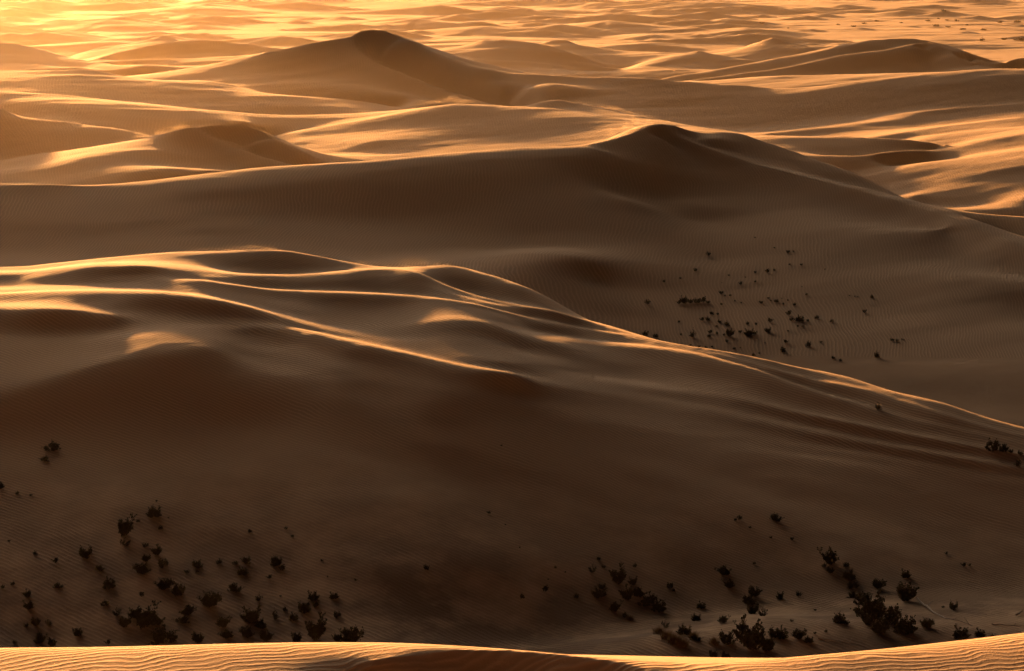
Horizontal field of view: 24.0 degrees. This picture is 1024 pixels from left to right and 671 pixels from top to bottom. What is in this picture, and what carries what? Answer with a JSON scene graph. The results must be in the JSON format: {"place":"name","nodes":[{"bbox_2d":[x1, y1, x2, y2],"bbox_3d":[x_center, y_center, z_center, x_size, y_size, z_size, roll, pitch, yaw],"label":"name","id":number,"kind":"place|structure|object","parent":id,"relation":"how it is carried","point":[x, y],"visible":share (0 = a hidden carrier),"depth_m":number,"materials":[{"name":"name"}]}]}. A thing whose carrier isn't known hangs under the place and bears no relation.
{"place":"outdoors","nodes":[
{"label":"outdoors","id":0,"kind":"place"},
{"bbox_2d":[0,250,1023,657],"bbox_3d":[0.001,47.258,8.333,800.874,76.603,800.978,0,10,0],"label":"dune","id":1,"kind":"structure","parent":0,"point":[382,436],"depth_m":283.41,"materials":[{"name":"brown sand"}]},
{"bbox_2d":[23,600,34,608],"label":"desert shrub","id":2,"kind":"object","parent":1,"relation":"on","point":[28,606],"visible":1,"depth_m":247.93,"materials":[{"name":"black plant"}]},
{"bbox_2d":[31,618,40,625],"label":"desert shrub","id":3,"kind":"object","parent":1,"relation":"on","point":[34,622],"visible":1,"depth_m":244.71,"materials":[{"name":"black plant"}]},
{"bbox_2d":[33,631,47,643],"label":"desert shrub","id":4,"kind":"object","parent":1,"relation":"on","point":[39,638],"visible":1,"depth_m":241.41,"materials":[{"name":"black plant"}]},
{"bbox_2d":[43,439,60,450],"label":"desert shrub","id":5,"kind":"object","parent":1,"relation":"on","point":[52,446],"visible":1,"depth_m":284.90,"materials":[{"name":"black plant"}]},
{"bbox_2d":[47,637,56,646],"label":"desert shrub","id":6,"kind":"object","parent":1,"relation":"on","point":[51,642],"visible":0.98,"depth_m":240.25,"materials":[{"name":"black plant"}]},
{"bbox_2d":[72,627,82,635],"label":"desert shrub","id":7,"kind":"object","parent":1,"relation":"on","point":[77,632],"visible":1,"depth_m":242.10,"materials":[{"name":"black plant"}]},
{"bbox_2d":[78,545,92,558],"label":"desert shrub","id":8,"kind":"object","parent":1,"relation":"on","point":[83,553],"visible":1,"depth_m":256.93,"materials":[{"name":"black plant"}]},
{"bbox_2d":[102,576,115,589],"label":"desert shrub","id":9,"kind":"object","parent":1,"relation":"on","point":[108,584],"visible":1,"depth_m":250.17,"materials":[{"name":"black plant"}]},
{"bbox_2d":[117,615,131,627],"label":"desert shrub","id":10,"kind":"object","parent":1,"relation":"on","point":[124,623],"visible":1,"depth_m":242.23,"materials":[{"name":"black plant"}]},
{"bbox_2d":[120,535,129,546],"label":"desert shrub","id":11,"kind":"object","parent":1,"relation":"on","point":[126,543],"visible":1,"depth_m":259.20,"materials":[{"name":"black plant"}]},
{"bbox_2d":[118,513,136,536],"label":"desert shrub","id":12,"kind":"object","parent":1,"relation":"on","point":[126,527],"visible":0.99,"depth_m":261.66,"materials":[{"name":"black plant"}]},
{"bbox_2d":[126,606,139,618],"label":"desert shrub","id":13,"kind":"object","parent":1,"relation":"on","point":[132,613],"visible":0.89,"depth_m":243.88,"materials":[{"name":"black plant"}]},
{"bbox_2d":[132,562,150,573],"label":"desert shrub","id":14,"kind":"object","parent":1,"relation":"on","point":[142,569],"visible":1,"depth_m":253.07,"materials":[{"name":"black plant"}]},
{"bbox_2d":[141,554,150,561],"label":"desert shrub","id":15,"kind":"object","parent":1,"relation":"on","point":[144,558],"visible":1,"depth_m":255.62,"materials":[{"name":"black plant"}]},
{"bbox_2d":[133,600,160,628],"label":"desert shrub","id":16,"kind":"object","parent":1,"relation":"on","point":[142,618],"visible":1,"depth_m":241.62,"materials":[{"name":"black plant"}]},
{"bbox_2d":[146,505,161,517],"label":"desert shrub","id":17,"kind":"object","parent":1,"relation":"on","point":[152,510],"visible":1,"depth_m":265.72,"materials":[{"name":"black plant"}]},
{"bbox_2d":[150,544,161,554],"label":"desert shrub","id":18,"kind":"object","parent":1,"relation":"on","point":[157,551],"visible":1,"depth_m":257.39,"materials":[{"name":"black plant"}]},
{"bbox_2d":[147,612,165,625],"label":"desert shrub","id":19,"kind":"object","parent":1,"relation":"on","point":[158,621],"visible":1,"depth_m":242.17,"materials":[{"name":"black plant"}]},
{"bbox_2d":[157,558,168,567],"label":"desert shrub","id":20,"kind":"object","parent":1,"relation":"on","point":[161,564],"visible":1,"depth_m":254.53,"materials":[{"name":"black plant"}]},
{"bbox_2d":[154,577,173,590],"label":"desert shrub","id":21,"kind":"object","parent":1,"relation":"on","point":[167,584],"visible":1,"depth_m":249.62,"materials":[{"name":"black plant"}]},
{"bbox_2d":[149,622,179,644],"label":"desert shrub","id":22,"kind":"object","parent":1,"relation":"on","point":[159,634],"visible":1,"depth_m":238.43,"materials":[{"name":"black plant"}]},
{"bbox_2d":[170,581,184,596],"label":"desert shrub","id":23,"kind":"object","parent":1,"relation":"on","point":[177,590],"visible":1,"depth_m":248.27,"materials":[{"name":"black plant"}]},
{"bbox_2d":[171,614,189,623],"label":"desert shrub","id":24,"kind":"object","parent":1,"relation":"on","point":[183,620],"visible":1,"depth_m":242.49,"materials":[{"name":"black plant"}]},
{"bbox_2d":[178,603,196,614],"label":"desert shrub","id":25,"kind":"object","parent":1,"relation":"on","point":[188,610],"visible":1,"depth_m":244.29,"materials":[{"name":"black plant"}]},
{"bbox_2d":[191,631,203,642],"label":"desert shrub","id":26,"kind":"object","parent":1,"relation":"on","point":[196,638],"visible":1,"depth_m":238.27,"materials":[{"name":"black plant"}]},
{"bbox_2d":[192,558,202,567],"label":"desert shrub","id":27,"kind":"object","parent":1,"relation":"on","point":[196,565],"visible":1,"depth_m":255.02,"materials":[{"name":"black plant"}]},
{"bbox_2d":[198,590,221,607],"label":"desert shrub","id":28,"kind":"object","parent":1,"relation":"on","point":[206,600],"visible":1,"depth_m":246.11,"materials":[{"name":"black plant"}]},
{"bbox_2d":[214,615,232,627],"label":"desert shrub","id":29,"kind":"object","parent":1,"relation":"on","point":[222,622],"visible":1,"depth_m":241.68,"materials":[{"name":"black plant"}]},
{"bbox_2d":[217,629,233,638],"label":"desert shrub","id":30,"kind":"object","parent":1,"relation":"on","point":[227,634],"visible":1,"depth_m":239.46,"materials":[{"name":"black plant"}]},
{"bbox_2d":[227,582,242,592],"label":"desert shrub","id":31,"kind":"object","parent":1,"relation":"on","point":[233,587],"visible":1,"depth_m":249.66,"materials":[{"name":"black plant"}]},
{"bbox_2d":[237,565,248,575],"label":"desert shrub","id":32,"kind":"object","parent":1,"relation":"on","point":[241,572],"visible":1,"depth_m":253.84,"materials":[{"name":"black plant"}]},
{"bbox_2d":[240,555,250,563],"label":"desert shrub","id":33,"kind":"object","parent":1,"relation":"on","point":[245,560],"visible":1,"depth_m":256.19,"materials":[{"name":"black plant"}]},
{"bbox_2d":[238,625,255,637],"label":"desert shrub","id":34,"kind":"object","parent":1,"relation":"on","point":[247,633],"visible":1,"depth_m":239.80,"materials":[{"name":"black plant"}]},
{"bbox_2d":[239,605,261,623],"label":"desert shrub","id":35,"kind":"object","parent":1,"relation":"on","point":[252,616],"visible":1,"depth_m":242.95,"materials":[{"name":"black plant"}]},
{"bbox_2d":[254,619,266,628],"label":"desert shrub","id":36,"kind":"object","parent":1,"relation":"on","point":[260,624],"visible":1,"depth_m":241.79,"materials":[{"name":"black plant"}]},
{"bbox_2d":[259,630,273,640],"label":"desert shrub","id":37,"kind":"object","parent":1,"relation":"on","point":[269,635],"visible":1,"depth_m":238.81,"materials":[{"name":"black plant"}]},
{"bbox_2d":[270,555,282,566],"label":"desert shrub","id":38,"kind":"object","parent":1,"relation":"on","point":[275,562],"visible":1,"depth_m":255.66,"materials":[{"name":"black plant"}]},
{"bbox_2d":[288,612,297,620],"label":"desert shrub","id":39,"kind":"object","parent":1,"relation":"on","point":[293,617],"visible":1,"depth_m":243.68,"materials":[{"name":"black plant"}]},
{"bbox_2d":[290,632,301,641],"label":"desert shrub","id":40,"kind":"object","parent":1,"relation":"on","point":[296,637],"visible":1,"depth_m":238.88,"materials":[{"name":"black plant"}]},
{"bbox_2d":[297,601,310,613],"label":"desert shrub","id":41,"kind":"object","parent":1,"relation":"on","point":[306,607],"visible":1,"depth_m":245.72,"materials":[{"name":"black plant"}]},
{"bbox_2d":[307,590,319,600],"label":"desert shrub","id":42,"kind":"object","parent":1,"relation":"on","point":[313,597],"visible":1,"depth_m":248.24,"materials":[{"name":"black plant"}]},
{"bbox_2d":[304,612,325,640],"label":"desert shrub","id":43,"kind":"object","parent":1,"relation":"on","point":[317,630],"visible":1,"depth_m":239.13,"materials":[{"name":"black plant"}]},
{"bbox_2d":[331,632,341,641],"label":"desert shrub","id":44,"kind":"object","parent":1,"relation":"on","point":[335,638],"visible":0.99,"depth_m":238.90,"materials":[{"name":"black plant"}]},
{"bbox_2d":[336,624,363,641],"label":"desert shrub","id":45,"kind":"object","parent":1,"relation":"on","point":[353,636],"visible":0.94,"depth_m":238.41,"materials":[{"name":"black plant"}]},
{"bbox_2d":[590,586,607,598],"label":"desert shrub","id":46,"kind":"object","parent":1,"relation":"on","point":[599,593],"visible":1,"depth_m":256.02,"materials":[{"name":"black plant"}]},
{"bbox_2d":[608,599,623,611],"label":"desert shrub","id":47,"kind":"object","parent":1,"relation":"on","point":[614,606],"visible":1,"depth_m":253.46,"materials":[{"name":"black plant"}]},
{"bbox_2d":[608,563,626,583],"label":"desert shrub","id":48,"kind":"object","parent":1,"relation":"on","point":[618,577],"visible":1,"depth_m":259.47,"materials":[{"name":"black plant"}]},
{"bbox_2d":[618,584,633,599],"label":"desert shrub","id":49,"kind":"object","parent":1,"relation":"on","point":[626,594],"visible":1,"depth_m":256.42,"materials":[{"name":"black plant"}]},
{"bbox_2d":[628,576,637,585],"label":"desert shrub","id":50,"kind":"object","parent":1,"relation":"on","point":[632,582],"visible":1,"depth_m":259.82,"materials":[{"name":"green plant"}]},
{"bbox_2d":[633,587,646,596],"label":"desert shrub","id":51,"kind":"object","parent":1,"relation":"on","point":[638,591],"visible":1,"depth_m":257.49,"materials":[{"name":"green plant"}]},
{"bbox_2d":[637,597,650,606],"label":"desert shrub","id":52,"kind":"object","parent":1,"relation":"on","point":[645,604],"visible":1,"depth_m":255.56,"materials":[{"name":"green plant"}]},
{"bbox_2d":[642,591,655,603],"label":"desert shrub","id":53,"kind":"object","parent":1,"relation":"on","point":[651,598],"visible":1,"depth_m":256.27,"materials":[{"name":"green plant"}]},
{"bbox_2d":[649,626,665,633],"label":"grass tuft","id":54,"kind":"object","parent":1,"relation":"on","point":[656,630],"visible":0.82,"depth_m":239.90,"materials":[{"name":"brown plant"}]},
{"bbox_2d":[651,595,665,612],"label":"desert shrub","id":55,"kind":"object","parent":1,"relation":"on","point":[658,606],"visible":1,"depth_m":254.54,"materials":[{"name":"green plant"}]},
{"bbox_2d":[657,628,675,639],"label":"grass tuft","id":56,"kind":"object","parent":1,"relation":"on","point":[665,634],"visible":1,"depth_m":236.76,"materials":[{"name":"brown plant"}]},
{"bbox_2d":[662,632,686,644],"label":"grass tuft","id":57,"kind":"object","parent":1,"relation":"on","point":[672,640],"visible":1,"depth_m":235.34,"materials":[{"name":"brown plant"}]},
{"bbox_2d":[675,637,690,647],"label":"grass tuft","id":58,"kind":"object","parent":1,"relation":"on","point":[682,642],"visible":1,"depth_m":234.58,"materials":[{"name":"brown plant"}]},
{"bbox_2d":[676,624,691,634],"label":"desert shrub","id":59,"kind":"object","parent":1,"relation":"on","point":[684,630],"visible":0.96,"depth_m":238.46,"materials":[{"name":"green plant"}]},
{"bbox_2d":[690,612,700,620],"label":"desert shrub","id":60,"kind":"object","parent":1,"relation":"on","point":[694,617],"visible":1,"depth_m":249.00,"materials":[{"name":"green plant"}]},
{"bbox_2d":[688,631,702,637],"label":"grass tuft","id":61,"kind":"object","parent":1,"relation":"on","point":[690,634],"visible":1,"depth_m":237.01,"materials":[{"name":"brown plant"}]},
{"bbox_2d":[697,600,705,608],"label":"desert shrub","id":62,"kind":"object","parent":1,"relation":"on","point":[700,605],"visible":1,"depth_m":255.95,"materials":[{"name":"green plant"}]},
{"bbox_2d":[709,650,717,656],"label":"desert shrub","id":63,"kind":"object","parent":1,"relation":"on","point":[713,654],"visible":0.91,"depth_m":231.97,"materials":[{"name":"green plant"}]},
{"bbox_2d":[708,635,720,644],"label":"grass tuft","id":64,"kind":"object","parent":1,"relation":"on","point":[714,641],"visible":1,"depth_m":234.97,"materials":[{"name":"brown plant"}]},
{"bbox_2d":[714,565,731,575],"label":"desert shrub","id":65,"kind":"object","parent":1,"relation":"on","point":[722,571],"visible":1,"depth_m":263.64,"materials":[{"name":"green plant"}]},
{"bbox_2d":[718,615,730,622],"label":"desert shrub","id":66,"kind":"object","parent":1,"relation":"on","point":[723,619],"visible":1,"depth_m":243.88,"materials":[{"name":"green plant"}]},
{"bbox_2d":[718,629,736,644],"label":"desert shrub","id":67,"kind":"object","parent":1,"relation":"on","point":[725,639],"visible":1,"depth_m":235.07,"materials":[{"name":"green plant"}]},
{"bbox_2d":[721,578,734,588],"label":"desert shrub","id":68,"kind":"object","parent":1,"relation":"on","point":[729,584],"visible":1,"depth_m":261.04,"materials":[{"name":"green plant"}]},
{"bbox_2d":[733,620,746,630],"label":"desert shrub","id":69,"kind":"object","parent":1,"relation":"on","point":[741,626],"visible":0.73,"depth_m":238.52,"materials":[{"name":"green plant"}]},
{"bbox_2d":[733,613,765,650],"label":"desert shrub","id":70,"kind":"object","parent":1,"relation":"on","point":[748,639],"visible":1,"depth_m":233.65,"materials":[{"name":"green plant"}]},
{"bbox_2d":[742,593,756,604],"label":"desert shrub","id":71,"kind":"object","parent":1,"relation":"on","point":[749,599],"visible":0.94,"depth_m":256.94,"materials":[{"name":"green plant"}]},
{"bbox_2d":[746,601,758,613],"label":"desert shrub","id":72,"kind":"object","parent":1,"relation":"on","point":[751,610],"visible":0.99,"depth_m":251.54,"materials":[{"name":"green plant"}]},
{"bbox_2d":[748,585,762,596],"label":"desert shrub","id":73,"kind":"object","parent":1,"relation":"on","point":[756,592],"visible":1,"depth_m":258.93,"materials":[{"name":"green plant"}]},
{"bbox_2d":[754,634,775,651],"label":"desert shrub","id":74,"kind":"object","parent":1,"relation":"on","point":[769,645],"visible":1,"depth_m":233.06,"materials":[{"name":"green plant"}]},
{"bbox_2d":[767,625,780,637],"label":"desert shrub","id":75,"kind":"object","parent":1,"relation":"on","point":[771,632],"visible":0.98,"depth_m":236.62,"materials":[{"name":"green plant"}]},
{"bbox_2d":[769,512,784,521],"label":"desert shrub","id":76,"kind":"object","parent":1,"relation":"on","point":[774,517],"visible":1,"depth_m":276.26,"materials":[{"name":"green plant"}]},
{"bbox_2d":[772,624,788,638],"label":"desert shrub","id":77,"kind":"object","parent":1,"relation":"on","point":[779,635],"visible":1,"depth_m":235.95,"materials":[{"name":"green plant"}]},
{"bbox_2d":[790,628,806,638],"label":"desert shrub","id":78,"kind":"object","parent":1,"relation":"on","point":[798,634],"visible":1,"depth_m":235.66,"materials":[{"name":"green plant"}]},
{"bbox_2d":[803,636,813,642],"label":"desert shrub","id":79,"kind":"object","parent":1,"relation":"on","point":[807,639],"visible":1,"depth_m":234.96,"materials":[{"name":"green plant"}]},
{"bbox_2d":[817,546,839,564],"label":"desert shrub","id":80,"kind":"object","parent":1,"relation":"on","point":[830,558],"visible":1,"depth_m":266.47,"materials":[{"name":"green plant"}]},
{"bbox_2d":[832,611,845,623],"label":"desert shrub","id":81,"kind":"object","parent":1,"relation":"on","point":[837,619],"visible":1,"depth_m":240.29,"materials":[{"name":"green plant"}]},
{"bbox_2d":[842,568,855,579],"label":"desert shrub","id":82,"kind":"object","parent":1,"relation":"on","point":[849,575],"visible":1,"depth_m":263.21,"materials":[{"name":"green plant"}]},
{"bbox_2d":[847,580,859,588],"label":"desert shrub","id":83,"kind":"object","parent":1,"relation":"on","point":[851,584],"visible":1,"depth_m":261.20,"materials":[{"name":"green plant"}]},
{"bbox_2d":[847,590,860,597],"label":"desert shrub","id":84,"kind":"object","parent":1,"relation":"on","point":[853,594],"visible":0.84,"depth_m":258.07,"materials":[{"name":"green plant"}]},
{"bbox_2d":[853,591,875,604],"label":"desert shrub","id":85,"kind":"object","parent":1,"relation":"on","point":[858,599],"visible":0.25,"depth_m":253.99,"materials":[{"name":"green plant"}]},
{"bbox_2d":[857,611,875,624],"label":"desert shrub","id":86,"kind":"object","parent":1,"relation":"on","point":[868,619],"visible":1,"depth_m":239.91,"materials":[{"name":"green plant"}]},
{"bbox_2d":[850,589,885,618],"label":"desert shrub","id":87,"kind":"object","parent":1,"relation":"on","point":[874,607],"visible":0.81,"depth_m":243.50,"materials":[{"name":"green plant"}]},
{"bbox_2d":[872,578,886,588],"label":"desert shrub","id":88,"kind":"object","parent":1,"relation":"on","point":[876,583],"visible":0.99,"depth_m":260.85,"materials":[{"name":"green plant"}]},
{"bbox_2d":[870,618,890,633],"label":"desert shrub","id":89,"kind":"object","parent":1,"relation":"on","point":[877,627],"visible":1,"depth_m":237.31,"materials":[{"name":"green plant"}]},
{"bbox_2d":[878,600,899,624],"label":"desert shrub","id":90,"kind":"object","parent":1,"relation":"on","point":[892,615],"visible":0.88,"depth_m":241.49,"materials":[{"name":"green plant"}]},
{"bbox_2d":[893,609,917,634],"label":"desert shrub","id":91,"kind":"object","parent":1,"relation":"on","point":[904,626],"visible":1,"depth_m":237.80,"materials":[{"name":"green plant"}]},
{"bbox_2d":[901,569,911,577],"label":"desert shrub","id":92,"kind":"object","parent":1,"relation":"on","point":[906,574],"visible":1,"depth_m":263.79,"materials":[{"name":"green plant"}]},
{"bbox_2d":[896,581,919,600],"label":"desert shrub","id":93,"kind":"object","parent":1,"relation":"on","point":[908,593],"visible":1,"depth_m":255.62,"materials":[{"name":"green plant"}]},
{"bbox_2d":[918,618,934,627],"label":"desert shrub","id":94,"kind":"object","parent":1,"relation":"on","point":[926,623],"visible":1,"depth_m":239.62,"materials":[{"name":"green plant"}]},
{"bbox_2d":[917,597,972,625],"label":"dead branch","id":95,"kind":"object","parent":1,"relation":"on","point":[939,614],"visible":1,"depth_m":246.88,"materials":[{"name":"brown wood"}]},
{"bbox_2d":[949,601,957,609],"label":"desert shrub","id":96,"kind":"object","parent":1,"relation":"on","point":[953,606],"visible":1,"depth_m":249.99,"materials":[{"name":"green plant"}]},
{"bbox_2d":[952,623,970,639],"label":"desert shrub","id":97,"kind":"object","parent":1,"relation":"on","point":[959,634],"visible":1,"depth_m":236.72,"materials":[{"name":"green plant"}]},
{"bbox_2d":[974,628,986,637],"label":"desert shrub","id":98,"kind":"object","parent":1,"relation":"on","point":[980,633],"visible":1,"depth_m":237.33,"materials":[{"name":"green plant"}]},
{"bbox_2d":[984,438,997,450],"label":"desert shrub","id":99,"kind":"object","parent":1,"relation":"on","point":[994,447],"visible":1,"depth_m":295.74,"materials":[{"name":"green plant"}]},
{"bbox_2d":[998,442,1008,451],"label":"desert shrub","id":100,"kind":"object","parent":1,"relation":"on","point":[1003,448],"visible":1,"depth_m":295.65,"materials":[{"name":"green plant"}]},
{"bbox_2d":[0,124,1023,413],"bbox_3d":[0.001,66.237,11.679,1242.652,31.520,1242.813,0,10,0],"label":"dune","id":101,"kind":"structure","parent":0,"point":[618,230],"depth_m":502.46,"materials":[{"name":"brown sand"}]},
{"bbox_2d":[725,328,734,336],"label":"desert shrub","id":102,"kind":"object","parent":101,"relation":"on","point":[730,333],"visible":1,"depth_m":444.55,"materials":[{"name":"green plant"}]},
{"bbox_2d":[743,327,753,335],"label":"desert shrub","id":103,"kind":"object","parent":101,"relation":"on","point":[748,333],"visible":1,"depth_m":445.37,"materials":[{"name":"green plant"}]},
{"bbox_2d":[0,29,1023,189],"bbox_3d":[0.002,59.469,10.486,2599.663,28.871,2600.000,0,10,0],"label":"back dunes","id":104,"kind":"structure","parent":0,"point":[894,113],"depth_m":824.78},
{"bbox_2d":[0,0,1023,44],"bbox_3d":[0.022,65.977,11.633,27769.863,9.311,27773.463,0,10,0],"label":"dune sea","id":105,"kind":"structure","parent":0,"point":[27,22],"depth_m":1540.69,"materials":[{"name":"orange sand"}]},
{"bbox_2d":[0,633,1023,670],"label":"dune","id":106,"kind":"structure","parent":0,"point":[1001,653],"depth_m":26.48,"materials":[{"name":"orange sand"}]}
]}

